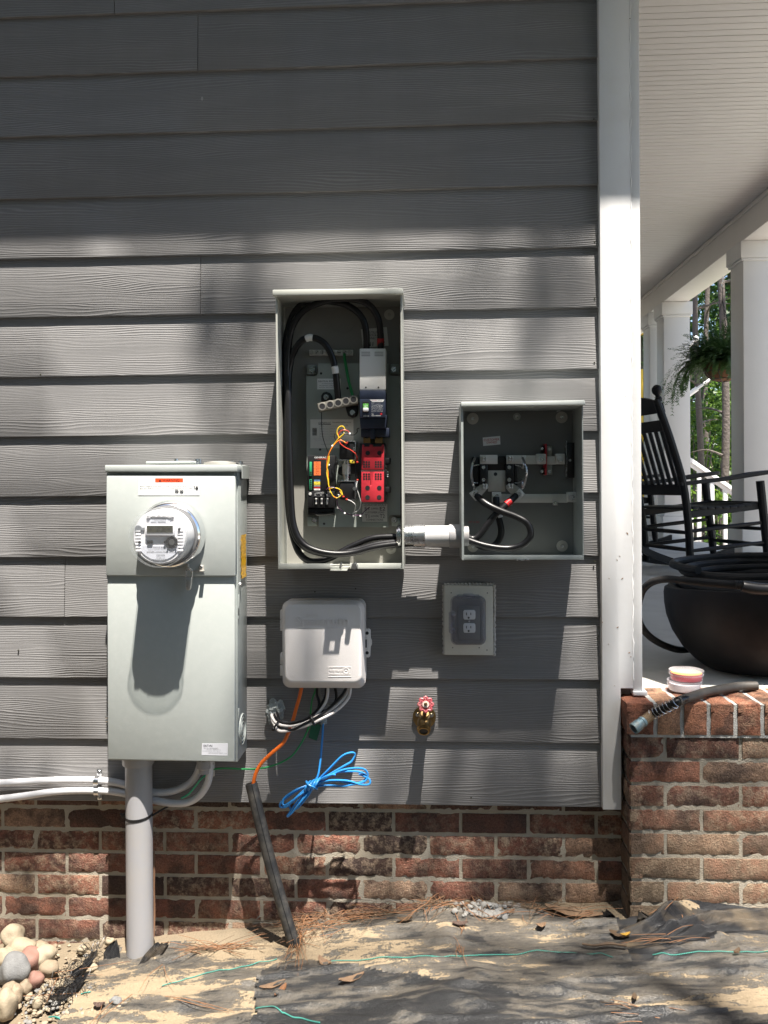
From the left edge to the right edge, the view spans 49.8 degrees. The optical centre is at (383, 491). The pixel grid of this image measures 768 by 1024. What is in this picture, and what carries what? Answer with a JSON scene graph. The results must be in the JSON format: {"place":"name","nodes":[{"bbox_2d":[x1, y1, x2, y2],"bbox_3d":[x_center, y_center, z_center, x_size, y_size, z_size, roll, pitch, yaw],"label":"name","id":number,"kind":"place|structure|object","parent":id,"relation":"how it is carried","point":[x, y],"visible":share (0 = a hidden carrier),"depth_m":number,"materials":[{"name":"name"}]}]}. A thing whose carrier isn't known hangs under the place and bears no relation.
{"place":"outdoors","nodes":[
{"label":"outdoors","id":0,"kind":"place"},
{"bbox_2d":[0,490,696,1023],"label":"ground","id":1,"kind":"structure","parent":0,"point":[266,938],"depth_m":2.41,"materials":[{"name":"soil"}]},
{"bbox_2d":[0,947,14,965],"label":"river stone","id":2,"kind":"object","parent":1,"relation":"on","point":[4,952],"visible":0.43,"depth_m":2.36,"materials":[{"name":"stone"}]},
{"bbox_2d":[0,987,17,1021],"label":"river stone","id":3,"kind":"object","parent":1,"relation":"on","point":[8,1001],"visible":1,"depth_m":2.14,"materials":[{"name":"stone"}]},
{"bbox_2d":[1,981,16,989],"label":"river stone","id":4,"kind":"object","parent":1,"relation":"on","point":[10,984],"visible":0.39,"depth_m":2.23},
{"bbox_2d":[0,923,24,946],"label":"river stone","id":5,"kind":"object","parent":1,"relation":"on","point":[10,932],"visible":0.62,"depth_m":2.44,"materials":[{"name":"stone"}]},
{"bbox_2d":[5,937,36,951],"bbox_3d":[-1.061,1.337,2.413,0.093,0.071,0.080,0,0,3],"label":"river stone","id":6,"kind":"object","parent":1,"relation":"on","point":[20,944],"visible":0.41,"depth_m":2.40,"materials":[{"name":"stone"}]},
{"bbox_2d":[20,979,31,994],"bbox_3d":[-0.970,1.340,2.236,0.035,0.044,0.033,-1,1,-45],"label":"river stone","id":7,"kind":"object","parent":1,"relation":"on","point":[26,984],"visible":0.77,"depth_m":2.23,"materials":[{"name":"stone"}]},
{"bbox_2d":[22,945,38,971],"bbox_3d":[-1.012,1.338,2.360,0.078,0.072,0.073,0,0,18],"label":"river stone","id":8,"kind":"object","parent":1,"relation":"on","point":[31,952],"visible":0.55,"depth_m":2.34,"materials":[{"name":"stone"}]},
{"bbox_2d":[32,996,43,1008],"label":"river stone","id":9,"kind":"object","parent":1,"relation":"on","point":[37,1002],"visible":0.99,"depth_m":2.17,"materials":[{"name":"stone"}]},
{"bbox_2d":[36,940,48,946],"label":"river stone","id":10,"kind":"object","parent":1,"relation":"on","point":[40,943],"visible":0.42,"depth_m":2.43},
{"bbox_2d":[37,944,57,965],"bbox_3d":[-0.975,1.332,2.376,0.068,0.055,0.067,0,0,3],"label":"river stone","id":11,"kind":"object","parent":1,"relation":"on","point":[47,951],"visible":0.66,"depth_m":2.36,"materials":[{"name":"stone"}]},
{"bbox_2d":[39,960,58,978],"bbox_3d":[-0.928,1.326,2.297,0.054,0.050,0.050,0,0,3],"label":"river stone","id":12,"kind":"object","parent":1,"relation":"on","point":[47,968],"visible":0.91,"depth_m":2.28,"materials":[{"name":"stone"}]},
{"bbox_2d":[0,940,126,1023],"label":"gravel","id":13,"kind":"structure","parent":1,"relation":"on","point":[33,1011],"depth_m":2.18,"materials":[{"name":"beige stone"}]},
{"bbox_2d":[0,951,30,985],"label":"river stone","id":14,"kind":"object","parent":13,"relation":"on","point":[15,966],"visible":0.84,"depth_m":2.29,"materials":[{"name":"stone"}]},
{"bbox_2d":[11,983,23,1003],"bbox_3d":[-0.974,1.333,2.191,0.035,0.056,0.042,0,0,3],"label":"river stone","id":15,"kind":"object","parent":13,"relation":"on","point":[17,989],"visible":0.66,"depth_m":2.18,"materials":[{"name":"stone"}]},
{"bbox_2d":[28,970,44,988],"bbox_3d":[-0.953,1.336,2.264,0.046,0.051,0.043,-1,0,-21],"label":"river stone","id":16,"kind":"object","parent":13,"relation":"on","point":[35,978],"visible":0.94,"depth_m":2.25,"materials":[{"name":"stone"}]},
{"bbox_2d":[77,945,86,954],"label":"river stone","id":17,"kind":"object","parent":1,"relation":"on","point":[81,950],"visible":0.79,"depth_m":2.40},
{"bbox_2d":[104,937,114,945],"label":"river stone","id":18,"kind":"object","parent":1,"relation":"on","point":[108,942],"visible":0.79,"depth_m":2.42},
{"bbox_2d":[122,760,153,958],"bbox_3d":[-0.702,1.065,2.373,0.089,0.634,0.089,0,0,3],"label":"conduit riser","id":19,"kind":"object","parent":1,"relation":"on","point":[139,866],"visible":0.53,"depth_m":2.34,"materials":[{"name":"grey plastic"}]},
{"bbox_2d":[120,806,167,822],"bbox_3d":[-0.681,0.925,2.388,0.138,0.021,0.078,-1,1,-36],"label":"cable tie","id":20,"kind":"object","parent":19,"relation":"attached to","point":[139,820],"visible":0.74,"depth_m":2.35,"materials":[{"name":"black plastic"}]},
{"bbox_2d":[153,851,154,936],"bbox_3d":[-0.668,1.167,2.399,0.010,0.240,0.026,0,0,3],"label":"ground rod wire","id":21,"kind":"object","parent":19,"relation":"attached to","point":[154,888],"visible":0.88,"depth_m":2.40,"materials":[{"name":"orange metal"}]},
{"bbox_2d":[245,781,299,947],"bbox_3d":[-0.308,1.065,2.330,0.176,0.485,0.036,0,0,19],"label":"split tube","id":22,"kind":"object","parent":1,"relation":"on","point":[272,869],"visible":0.9,"depth_m":2.32,"materials":[{"name":"plastic"}]},
{"bbox_2d":[0,0,646,944],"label":"house wall","id":23,"kind":"structure","parent":1,"relation":"on","point":[188,188],"depth_m":2.42,"materials":[{"name":"paint"}]},
{"bbox_2d":[93,769,101,784],"bbox_3d":[-0.840,0.839,2.429,0.015,0.041,0.030,0,0,3],"label":"pipe clamp","id":24,"kind":"object","parent":23,"relation":"attached to","point":[99,774],"visible":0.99,"depth_m":2.43,"materials":[{"name":"metal"}]},
{"bbox_2d":[93,791,101,799],"bbox_3d":[-0.840,0.887,2.429,0.015,0.043,0.030,0,0,3],"label":"pipe clamp","id":25,"kind":"object","parent":23,"relation":"attached to","point":[95,793],"visible":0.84,"depth_m":2.42,"materials":[{"name":"metal"}]},
{"bbox_2d":[0,761,201,795],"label":"flexible conduit","id":26,"kind":"object","parent":23,"relation":"attached to","point":[190,782],"visible":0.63,"depth_m":2.42,"materials":[{"name":"plastic"}]},
{"bbox_2d":[105,459,249,761],"bbox_3d":[-0.589,0.329,2.345,0.392,0.845,0.160,0,0,3],"label":"meter box","id":27,"kind":"object","parent":23,"relation":"attached to","point":[177,670],"visible":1,"depth_m":2.29,"materials":[{"name":"metal"}]},
{"bbox_2d":[0,761,213,806],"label":"flexible conduit","id":28,"kind":"object","parent":27,"relation":"attached to","point":[199,794],"visible":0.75,"depth_m":2.42,"materials":[{"name":"plastic"}]},
{"bbox_2d":[181,775,205,798],"bbox_3d":[-0.543,0.844,2.374,0.085,0.081,0.008,0,0,10],"label":"ground wire","id":29,"kind":"object","parent":28,"relation":"attached to","point":[194,787],"visible":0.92,"depth_m":2.37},
{"bbox_2d":[197,761,210,774],"bbox_3d":[-0.510,0.780,2.353,0.044,0.038,0.043,0,0,3],"label":"conduit fitting","id":30,"kind":"object","parent":28,"relation":"attached to","point":[203,767],"visible":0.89,"depth_m":2.34,"materials":[{"name":"grey plastic"}]},
{"bbox_2d":[133,501,205,568],"bbox_3d":[-0.586,0.119,2.215,0.188,0.188,0.120,0,0,3],"label":"electric meter","id":31,"kind":"object","parent":27,"relation":"attached to","point":[169,534],"visible":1,"depth_m":2.17,"materials":[{"name":"silver metal"}]},
{"bbox_2d":[108,576,235,761],"bbox_3d":[-0.589,0.477,2.297,0.361,0.538,0.016,0,0,3],"label":"lower door","id":32,"kind":"structure","parent":27,"relation":"in","point":[172,647],"depth_m":2.29,"materials":[{"name":"metal"}]},
{"bbox_2d":[185,568,192,589],"bbox_3d":[-0.533,0.238,2.260,0.022,0.060,0.017,0,0,3],"label":"padlock","id":33,"kind":"object","parent":27,"relation":"hanging from","point":[189,581],"visible":1,"depth_m":2.25,"materials":[{"name":"metal"}]},
{"bbox_2d":[265,698,285,723],"bbox_3d":[-0.315,0.638,2.404,0.059,0.075,0.040,0,0,3],"label":"sealant lump","id":34,"kind":"object","parent":23,"relation":"attached to","point":[273,706],"visible":0.68,"depth_m":2.40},
{"bbox_2d":[320,719,326,724],"bbox_3d":[-0.177,0.667,2.403,0.024,0.025,0.022,-1,1,-36],"label":"sealant lump","id":35,"kind":"object","parent":23,"relation":"attached to","point":[324,721],"visible":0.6,"depth_m":2.40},
{"bbox_2d":[280,598,371,687],"bbox_3d":[-0.166,0.433,2.356,0.263,0.248,0.098,0,0,3],"label":"telecom box","id":36,"kind":"object","parent":23,"relation":"attached to","point":[326,642],"visible":1,"depth_m":2.31,"materials":[{"name":"plastic"}]},
{"bbox_2d":[214,688,315,769],"bbox_3d":[-0.342,0.677,2.378,0.301,0.242,0.025,0,0,-5],"label":"ground wire","id":37,"kind":"object","parent":36,"relation":"attached to","point":[298,747],"visible":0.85,"depth_m":2.38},
{"bbox_2d":[309,724,320,740],"bbox_3d":[-0.200,0.699,2.402,0.038,0.048,0.001,0,0,3],"label":"cable tag","id":38,"kind":"object","parent":37,"relation":"attached to","point":[314,732],"visible":0.86,"depth_m":2.40,"materials":[{"name":"plastic"}]},
{"bbox_2d":[252,688,302,783],"bbox_3d":[-0.302,0.727,2.359,0.150,0.347,0.021,0,0,-8],"label":"orange cable","id":39,"kind":"object","parent":36,"relation":"attached to","point":[270,754],"visible":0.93,"depth_m":2.35,"materials":[{"name":"plastic"}]},
{"bbox_2d":[276,688,319,723],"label":"coaxial cable","id":40,"kind":"object","parent":36,"relation":"attached to","point":[299,720],"visible":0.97,"depth_m":2.36,"materials":[{"name":"plastic"}]},
{"bbox_2d":[273,688,326,724],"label":"coaxial cable","id":41,"kind":"object","parent":36,"relation":"attached to","point":[312,714],"visible":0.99,"depth_m":2.35,"materials":[{"name":"plastic"}]},
{"bbox_2d":[276,688,328,721],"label":"coaxial cable","id":42,"kind":"object","parent":36,"relation":"attached to","point":[324,703],"visible":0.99,"depth_m":2.35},
{"bbox_2d":[270,688,348,727],"bbox_3d":[-0.216,0.609,2.359,0.238,0.119,0.050,0,0,11],"label":"coaxial cable","id":43,"kind":"object","parent":36,"relation":"attached to","point":[330,710],"visible":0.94,"depth_m":2.35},
{"bbox_2d":[274,688,346,730],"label":"coaxial cable","id":44,"kind":"object","parent":36,"relation":"attached to","point":[320,714],"visible":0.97,"depth_m":2.34,"materials":[{"name":"plastic"}]},
{"bbox_2d":[270,688,351,732],"bbox_3d":[-0.215,0.617,2.356,0.245,0.133,0.054,0,0,11],"label":"coaxial cable","id":45,"kind":"object","parent":36,"relation":"attached to","point":[327,715],"visible":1,"depth_m":2.34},
{"bbox_2d":[271,720,279,730],"bbox_3d":[-0.308,0.664,2.349,0.024,0.031,0.019,0,0,3],"label":"cable tie","id":46,"kind":"object","parent":45,"relation":"attached to","point":[274,727],"visible":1,"depth_m":2.34,"materials":[{"name":"black plastic"}]},
{"bbox_2d":[308,714,315,725],"bbox_3d":[-0.204,0.648,2.338,0.021,0.035,0.031,0,0,3],"label":"cable tie","id":47,"kind":"object","parent":45,"relation":"attached to","point":[312,719],"visible":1,"depth_m":2.33,"materials":[{"name":"black plastic"}]},
{"bbox_2d":[279,724,370,817],"bbox_3d":[-0.166,0.793,2.357,0.264,0.253,0.090,0,0,3],"label":"blue cable","id":48,"kind":"object","parent":45,"relation":"hanging from","point":[308,788],"visible":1,"depth_m":2.33,"materials":[{"name":"plastic"}]},
{"bbox_2d":[320,688,337,712],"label":"coaxial cable","id":49,"kind":"object","parent":36,"relation":"hanging from","point":[336,693],"visible":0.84,"depth_m":2.36,"materials":[{"name":"plastic"}]},
{"bbox_2d":[318,688,344,705],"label":"coaxial cable","id":50,"kind":"object","parent":36,"relation":"attached to","point":[321,697],"visible":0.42,"depth_m":2.38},
{"bbox_2d":[273,288,404,570],"bbox_3d":[-0.118,-0.168,2.313,0.355,0.761,0.170,0,0,3],"label":"transfer switch","id":51,"kind":"object","parent":23,"relation":"attached to","point":[372,408],"visible":0.94,"depth_m":2.37,"materials":[{"name":"metal"}]},
{"bbox_2d":[282,302,401,563],"bbox_3d":[-0.106,-0.171,2.321,0.374,0.752,0.047,0,0,6],"label":"power cable","id":52,"kind":"object","parent":51,"relation":"attached to","point":[359,314],"visible":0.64,"depth_m":2.32,"materials":[{"name":"black rubber"}]},
{"bbox_2d":[284,299,401,557],"bbox_3d":[-0.101,-0.180,2.314,0.365,0.729,0.047,0,0,3],"label":"power cable","id":53,"kind":"object","parent":51,"relation":"attached to","point":[305,309],"visible":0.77,"depth_m":2.31,"materials":[{"name":"black rubber"}]},
{"bbox_2d":[321,398,369,516],"bbox_3d":[-0.110,-0.097,2.331,0.137,0.338,0.046,0,0,3],"label":"wire harness","id":54,"kind":"object","parent":51,"relation":"attached to","point":[327,473],"visible":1,"depth_m":2.31,"materials":[{"name":"plastic"}]},
{"bbox_2d":[343,353,353,395],"bbox_3d":[-0.104,-0.332,2.351,0.016,0.129,0.055,-1,0,-31],"label":"ground wire","id":55,"kind":"object","parent":51,"relation":"attached to","point":[347,373],"visible":1,"depth_m":2.34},
{"bbox_2d":[285,334,412,556],"bbox_3d":[-0.099,-0.129,2.312,0.360,0.623,0.058,0,0,3],"label":"power cable","id":56,"kind":"object","parent":51,"relation":"attached to","point":[297,345],"visible":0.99,"depth_m":2.30,"materials":[{"name":"black rubber"}]},
{"bbox_2d":[396,523,468,547],"bbox_3d":[0.135,0.124,2.306,0.200,0.074,0.075,0,0,3],"label":"conduit nipple","id":57,"kind":"object","parent":51,"relation":"attached to","point":[421,536],"visible":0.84,"depth_m":2.28,"materials":[{"name":"white plastic"}]},
{"bbox_2d":[413,696,435,734],"bbox_3d":[0.114,0.626,2.338,0.067,0.120,0.119,0,0,3],"label":"hose bib","id":58,"kind":"object","parent":23,"relation":"attached to","point":[424,716],"visible":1,"depth_m":2.32,"materials":[{"name":"gold metal"}]},
{"bbox_2d":[442,582,495,655],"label":"outlet block","id":59,"kind":"structure","parent":23,"relation":"attached to","point":[486,591],"depth_m":2.36,"materials":[{"name":"grey"}]},
{"bbox_2d":[452,596,485,643],"bbox_3d":[0.236,0.362,2.335,0.106,0.146,0.044,0,0,3],"label":"outlet","id":60,"kind":"object","parent":59,"relation":"attached to","point":[468,619],"visible":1,"depth_m":2.35,"materials":[{"name":"black"}]},
{"bbox_2d":[459,400,584,560],"bbox_3d":[0.387,-0.031,2.294,0.350,0.432,0.161,0,0,3],"label":"electrical box","id":61,"kind":"object","parent":23,"relation":"attached to","point":[530,453],"visible":0.98,"depth_m":2.37,"materials":[{"name":"metal"}]},
{"bbox_2d":[474,497,504,550],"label":"power cable","id":62,"kind":"object","parent":61,"relation":"attached to","point":[501,529],"visible":0.62,"depth_m":2.31,"materials":[{"name":"black rubber"}]},
{"bbox_2d":[469,493,518,539],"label":"power cable","id":63,"kind":"object","parent":61,"relation":"attached to","point":[493,516],"visible":0.9,"depth_m":2.29,"materials":[{"name":"black rubber"}]},
{"bbox_2d":[469,493,533,551],"bbox_3d":[0.313,0.084,2.298,0.204,0.163,0.049,0,0,10],"label":"power cable","id":64,"kind":"object","parent":61,"relation":"in","point":[526,522],"visible":0.99,"depth_m":2.27,"materials":[{"name":"black rubber"}]},
{"bbox_2d":[27,893,702,1023],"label":"pine needles","id":65,"kind":"object","parent":1,"relation":"on","point":[213,947],"visible":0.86,"depth_m":2.35,"materials":[{"name":"plant"}]},
{"bbox_2d":[27,899,767,1023],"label":"landscape fabric","id":66,"kind":"object","parent":1,"relation":"on","point":[518,969],"visible":0.99,"depth_m":2.12,"materials":[{"name":"fabric"}]},
{"bbox_2d":[82,962,97,972],"bbox_3d":[-0.826,1.330,2.310,0.049,0.026,0.035,0,0,20],"label":"river stone","id":67,"kind":"object","parent":66,"relation":"on","point":[93,968],"visible":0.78,"depth_m":2.30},
{"bbox_2d":[93,1002,104,1006],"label":"fallen leaf","id":68,"kind":"object","parent":66,"relation":"on","point":[97,1004],"visible":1,"depth_m":2.13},
{"bbox_2d":[109,996,121,1004],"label":"river stone","id":69,"kind":"object","parent":66,"relation":"on","point":[116,1000],"visible":0.97,"depth_m":2.14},
{"bbox_2d":[259,979,284,987],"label":"fallen leaf","id":70,"kind":"object","parent":66,"relation":"on","point":[269,985],"visible":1,"depth_m":2.14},
{"bbox_2d":[274,982,286,994],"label":"fallen leaf","id":71,"kind":"object","parent":66,"relation":"on","point":[283,987],"visible":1,"depth_m":2.12,"materials":[{"name":"brown plant"}]},
{"bbox_2d":[318,955,331,964],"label":"fallen leaf","id":72,"kind":"object","parent":66,"relation":"on","point":[321,959],"visible":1,"depth_m":2.21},
{"bbox_2d":[339,971,363,981],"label":"fallen leaf","id":73,"kind":"object","parent":66,"relation":"on","point":[349,978],"visible":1,"depth_m":2.12,"materials":[{"name":"plant"}]},
{"bbox_2d":[397,916,412,920],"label":"fallen leaf","id":74,"kind":"object","parent":66,"relation":"on","point":[403,918],"visible":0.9,"depth_m":2.35,"materials":[{"name":"brown plant"}]},
{"bbox_2d":[452,921,467,924],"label":"fallen leaf","id":75,"kind":"object","parent":66,"relation":"on","point":[460,922],"visible":1,"depth_m":2.29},
{"bbox_2d":[451,899,520,919],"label":"white gravel","id":76,"kind":"structure","parent":66,"relation":"on","point":[495,906],"depth_m":2.36,"materials":[{"name":"grey stone"}]},
{"bbox_2d":[536,922,545,926],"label":"fallen leaf","id":77,"kind":"object","parent":66,"relation":"on","point":[542,924],"visible":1,"depth_m":2.26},
{"bbox_2d":[545,903,602,916],"bbox_3d":[0.531,1.175,2.319,0.160,0.016,0.041,0,0,20],"label":"fallen leaf","id":78,"kind":"object","parent":66,"relation":"on","point":[567,911],"visible":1,"depth_m":2.32,"materials":[{"name":"plant"}]},
{"bbox_2d":[582,942,626,946],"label":"twig","id":79,"kind":"object","parent":66,"relation":"on","point":[606,943],"visible":1,"depth_m":2.16,"materials":[{"name":"brown wood"}]},
{"bbox_2d":[609,929,629,936],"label":"fallen leaf","id":80,"kind":"object","parent":66,"relation":"on","point":[615,933],"visible":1,"depth_m":2.21,"materials":[{"name":"brown plant"}]},
{"bbox_2d":[733,947,739,952],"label":"fallen leaf","id":81,"kind":"object","parent":66,"relation":"on","point":[736,950],"visible":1,"depth_m":2.08,"materials":[{"name":"brown plant"}]},
{"bbox_2d":[643,385,713,499],"bbox_3d":[6.655,-0.790,19.025,2.363,3.508,2.229,-1,1,-44],"label":"shrub","id":82,"kind":"object","parent":1,"relation":"on","point":[692,427],"depth_m":18.41,"materials":[{"name":"green plant"}]},
{"bbox_2d":[642,273,731,497],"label":"woods","id":83,"kind":"object","parent":1,"relation":"on","point":[714,312],"visible":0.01,"depth_m":24.84,"materials":[{"name":"green plant"}]},
{"bbox_2d":[689,300,692,496],"bbox_3d":[10.691,-5.846,28.468,5.232,13.571,5.892,0,0,3],"label":"pine tree","id":84,"kind":"object","parent":1,"relation":"on","point":[690,381],"depth_m":28.89,"materials":[{"name":"brown plant"}]},
{"bbox_2d":[620,0,767,917],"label":"porch","id":85,"kind":"object","parent":1,"relation":"on","point":[694,813],"visible":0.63,"depth_m":4.40,"materials":[{"name":"wood"}]},
{"bbox_2d":[641,474,671,542],"bbox_3d":[2.032,-0.096,7.833,1.160,1.243,0.696,0,0,-11],"label":"rocking chair","id":86,"kind":"object","parent":85,"relation":"on","point":[649,499],"visible":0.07,"depth_m":7.61,"materials":[{"name":"wood"}]},
{"bbox_2d":[669,680,699,692],"bbox_3d":[0.875,0.562,2.409,0.098,0.029,0.098,0,0,3],"label":"plastic tub","id":87,"kind":"object","parent":85,"relation":"on","point":[682,687],"visible":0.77,"depth_m":2.38,"materials":[{"name":"white"}]},
{"bbox_2d":[671,669,701,681],"bbox_3d":[0.881,0.533,2.413,0.098,0.029,0.098,0,0,3],"label":"plastic tub","id":88,"kind":"object","parent":87,"relation":"on","point":[684,675],"visible":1,"depth_m":2.39,"materials":[{"name":"pink"}]},
{"bbox_2d":[654,276,730,415],"bbox_3d":[3.174,-1.369,7.757,1.042,1.299,0.973,-1,0,-34],"label":"hanging basket","id":89,"kind":"object","parent":85,"relation":"hanging from","point":[711,359],"visible":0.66,"depth_m":7.68,"materials":[{"name":"metal"}]},
{"bbox_2d":[690,379,709,395],"bbox_3d":[3.493,-1.174,8.964,0.543,0.443,0.070,0,0,3],"label":"flag pole","id":90,"kind":"object","parent":85,"relation":"attached to","point":[694,390],"visible":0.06,"depth_m":8.95,"materials":[{"name":"metal"}]},
{"bbox_2d":[641,385,767,564],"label":"rocking chair","id":91,"kind":"object","parent":85,"relation":"on","point":[707,507],"visible":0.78,"depth_m":5.57,"materials":[{"name":"wood"}]},
{"bbox_2d":[690,458,731,544],"bbox_3d":[3.792,0.370,9.021,1.042,1.547,0.100,0,0,3],"label":"stair railing","id":92,"kind":"object","parent":85,"relation":"on","point":[697,467],"visible":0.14,"depth_m":9.01,"materials":[{"name":"white paint"}]},
{"bbox_2d":[663,584,767,676],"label":"planter pot","id":93,"kind":"object","parent":85,"relation":"on","point":[725,631],"visible":0.85,"depth_m":2.51,"materials":[{"name":"plastic"}]},
{"bbox_2d":[629,552,767,733],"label":"garden hose","id":94,"kind":"object","parent":93,"relation":"on","point":[745,572],"visible":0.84,"depth_m":2.52,"materials":[{"name":"black rubber"}]},
{"bbox_2d":[691,272,731,500],"bbox_3d":[10.915,-5.331,26.009,3.175,12.574,4.381,0,0,26],"label":"pine tree","id":95,"kind":"object","parent":1,"relation":"on","point":[729,277],"depth_m":25.87,"materials":[{"name":"brown plant"}]},
{"bbox_2d":[691,275,726,444],"label":"sky","id":96,"kind":"structure","parent":0,"point":[726,275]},
{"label":"mulch ground","id":97,"kind":"structure","parent":0,"visible":0},
{"bbox_2d":[641,333,643,496],"bbox_3d":[4.909,-1.081,16.163,0.314,4.096,0.200,0,0,3],"label":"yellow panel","id":98,"kind":"object","parent":97,"relation":"on","point":[642,416],"visible":0.07,"depth_m":16.15,"materials":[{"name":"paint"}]},
{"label":"lawn","id":99,"kind":"structure","parent":0,"visible":0},
{"bbox_2d":[641,335,643,396],"bbox_3d":[7.517,-5.438,23.198,5.243,12.913,4.365,-1,0,-29],"label":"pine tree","id":100,"kind":"object","parent":99,"relation":"on","point":[642,359],"visible":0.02,"depth_m":23.85,"materials":[{"name":"plant"}]},
{"bbox_2d":[641,295,730,532],"bbox_3d":[5.230,-4.449,13.726,3.634,11.130,3.923,0,0,3],"label":"pine tree","id":101,"kind":"object","parent":99,"relation":"on","point":[699,426],"visible":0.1,"depth_m":14.31,"materials":[{"name":"brown plant"}]},
{"bbox_2d":[690,401,730,536],"bbox_3d":[5.639,-0.338,15.028,1.537,2.689,1.576,-1,1,-36],"label":"shrub","id":102,"kind":"object","parent":99,"relation":"on","point":[717,426],"visible":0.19,"depth_m":15.03,"materials":[{"name":"green plant"}]},
{"bbox_2d":[690,381,730,535],"bbox_3d":[6.518,-0.777,16.547,1.463,3.513,1.650,0,0,3],"label":"shrub","id":103,"kind":"object","parent":99,"relation":"on","point":[710,398],"visible":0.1,"depth_m":16.31,"materials":[{"name":"green plant"}]},
{"bbox_2d":[690,277,730,536],"bbox_3d":[4.864,-4.918,13.505,5.196,12.078,3.975,0,0,3],"label":"pine tree","id":104,"kind":"object","parent":99,"relation":"on","point":[724,454],"visible":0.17,"depth_m":13.35,"materials":[{"name":"brown plant"}]},
{"bbox_2d":[690,435,731,523],"bbox_3d":[6.287,-0.131,15.570,1.401,2.242,1.387,0,0,3],"label":"shrub","id":105,"kind":"object","parent":99,"relation":"on","point":[716,461],"visible":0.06,"depth_m":15.52,"materials":[{"name":"green plant"}]},
{"bbox_2d":[690,485,731,543],"bbox_3d":[4.925,0.452,12.910,0.988,1.167,1.196,-1,0,-30],"label":"shrub","id":106,"kind":"object","parent":99,"relation":"on","point":[718,495],"visible":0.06,"depth_m":12.78,"materials":[{"name":"green plant"}]},
{"bbox_2d":[702,272,729,468],"bbox_3d":[6.900,-5.243,17.901,4.439,12.608,5.013,0,0,3],"label":"pine tree","id":107,"kind":"object","parent":99,"relation":"on","point":[706,314],"depth_m":17.96,"materials":[{"name":"brown plant"}]},
{"bbox_2d":[704,381,730,453],"bbox_3d":[7.321,-0.683,16.769,1.645,3.296,1.641,0,0,3],"label":"shrub","id":108,"kind":"object","parent":99,"relation":"on","point":[713,429],"visible":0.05,"depth_m":16.87,"materials":[{"name":"green plant"}]},
{"bbox_2d":[705,513,731,544],"bbox_3d":[5.266,0.624,12.789,0.829,0.818,0.960,-1,0,-16],"label":"shrub","id":109,"kind":"object","parent":99,"relation":"on","point":[719,531],"visible":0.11,"depth_m":12.70,"materials":[{"name":"green plant"}]}
]}

